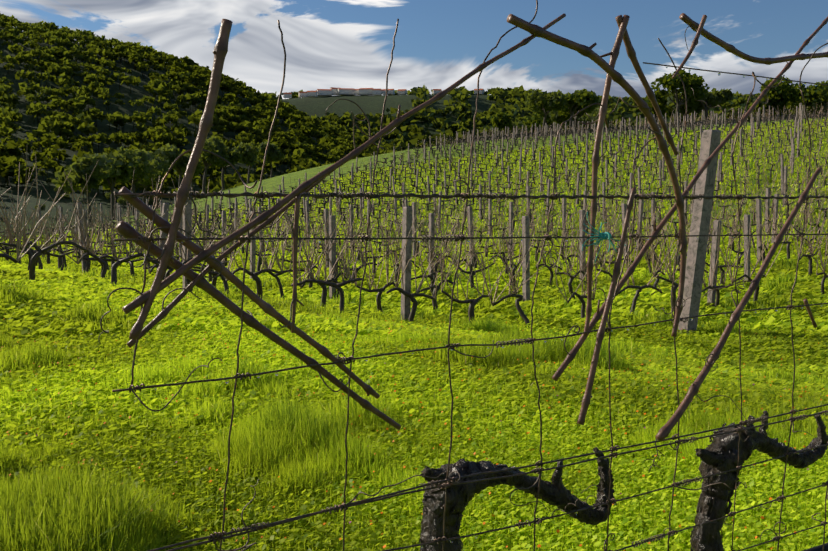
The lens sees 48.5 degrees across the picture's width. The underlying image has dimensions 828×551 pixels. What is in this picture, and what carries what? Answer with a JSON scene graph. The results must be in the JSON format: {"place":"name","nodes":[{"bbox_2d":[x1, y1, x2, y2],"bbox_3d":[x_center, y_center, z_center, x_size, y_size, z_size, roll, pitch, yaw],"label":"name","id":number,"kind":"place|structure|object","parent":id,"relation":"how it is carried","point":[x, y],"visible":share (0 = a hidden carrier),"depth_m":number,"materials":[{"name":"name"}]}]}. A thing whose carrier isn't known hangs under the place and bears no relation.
{"place":"outdoors","nodes":[
{"label":"outdoors","id":0,"kind":"place"},
{"bbox_2d":[0,26,827,516],"bbox_3d":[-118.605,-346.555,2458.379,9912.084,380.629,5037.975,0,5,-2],"label":"terrain","id":1,"kind":"structure","parent":0,"point":[318,106],"depth_m":515.31,"materials":[{"name":"green plant"}]},
{"bbox_2d":[284,88,483,97],"bbox_3d":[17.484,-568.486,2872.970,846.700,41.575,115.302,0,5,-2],"label":"buildings","id":2,"kind":"structure","parent":1,"relation":"on","point":[353,92],"depth_m":2870.63,"materials":[{"name":"white paint"}]},
{"bbox_2d":[284,87,482,93],"bbox_3d":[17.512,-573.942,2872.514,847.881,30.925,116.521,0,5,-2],"label":"rooftops","id":3,"kind":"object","parent":2,"relation":"on","point":[357,89],"depth_m":2879.88,"materials":[{"name":"tile"}]},
{"bbox_2d":[314,92,476,95],"bbox_3d":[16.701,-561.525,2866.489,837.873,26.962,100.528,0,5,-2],"label":"village windows","id":4,"kind":"structure","parent":2,"relation":"in","point":[383,93],"depth_m":2868.79,"materials":[{"name":"black glass"}]},
{"bbox_2d":[0,13,827,225],"bbox_3d":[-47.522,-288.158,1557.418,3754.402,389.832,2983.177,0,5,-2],"label":"tree","id":5,"kind":"object","parent":1,"relation":"on","point":[121,163],"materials":[{"name":"green plant"}]},
{"bbox_2d":[0,118,827,550],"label":"grass","id":6,"kind":"structure","parent":1,"relation":"on","point":[288,426],"depth_m":4.54,"materials":[{"name":"green plant"}]},
{"bbox_2d":[0,103,827,305],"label":"grapevines","id":7,"kind":"object","parent":1,"relation":"on","point":[33,235],"visible":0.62,"depth_m":26.13,"materials":[{"name":"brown plant"}]},
{"bbox_2d":[0,220,827,326],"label":"vines","id":8,"kind":"object","parent":1,"relation":"on","point":[34,255],"visible":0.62,"depth_m":13.94,"materials":[{"name":"brown plant"}]},
{"bbox_2d":[1,281,827,550],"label":"meadow flowers","id":9,"kind":"object","parent":1,"relation":"on","point":[580,545],"visible":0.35,"depth_m":4.10,"materials":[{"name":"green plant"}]},
{"bbox_2d":[38,103,805,319],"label":"vineyard posts","id":10,"kind":"object","parent":1,"relation":"on","point":[409,213],"visible":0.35,"depth_m":33.94,"materials":[{"name":"wood"}]},
{"bbox_2d":[112,0,827,550],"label":"trellis wires","id":11,"kind":"object","parent":1,"relation":"on","point":[214,536],"visible":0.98,"depth_m":1.19,"materials":[{"name":"metal"}]},
{"bbox_2d":[98,26,827,550],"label":"vine tendrils","id":12,"kind":"object","parent":11,"relation":"attached to","point":[762,418],"visible":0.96,"depth_m":1.17,"materials":[{"name":"brown plant"}]},
{"bbox_2d":[114,67,821,548],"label":"ties","id":13,"kind":"object","parent":11,"relation":"attached to","point":[502,345],"visible":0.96,"depth_m":1.20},
{"bbox_2d":[115,13,827,441],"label":"wooden sticks","id":14,"kind":"object","parent":11,"relation":"attached to","point":[173,233],"visible":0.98,"depth_m":1.15,"materials":[{"name":"brown wood"}]},
{"bbox_2d":[582,212,625,262],"bbox_3d":[0.265,-0.053,1.275,0.082,0.071,0.014,-3,6,-33],"label":"twine knot","id":15,"kind":"object","parent":11,"relation":"attached to","point":[602,235],"visible":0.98,"depth_m":1.27,"materials":[{"name":"teal fabric"}]},
{"bbox_2d":[419,411,827,550],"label":"vine trunks","id":16,"kind":"object","parent":11,"relation":"attached to","point":[719,454],"visible":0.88,"depth_m":1.36,"materials":[{"name":"black plant"}]},
{"bbox_2d":[803,543,827,550],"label":"drip irrigation pipe","id":17,"kind":"object","parent":16,"relation":"attached to","point":[818,548],"visible":1,"depth_m":1.73,"materials":[{"name":"black"}]},
{"bbox_2d":[677,129,720,335],"bbox_3d":[3.747,-0.468,12.126,0.551,2.881,0.200,-1,5,-17],"label":"fence post","id":18,"kind":"object","parent":1,"relation":"on","point":[700,222],"visible":0.86,"depth_m":12.06,"materials":[{"name":"concrete"}]},
{"bbox_2d":[0,0,827,98],"label":"sky","id":19,"kind":"structure","parent":0,"point":[328,43],"materials":[{"name":"blue"}]}
]}

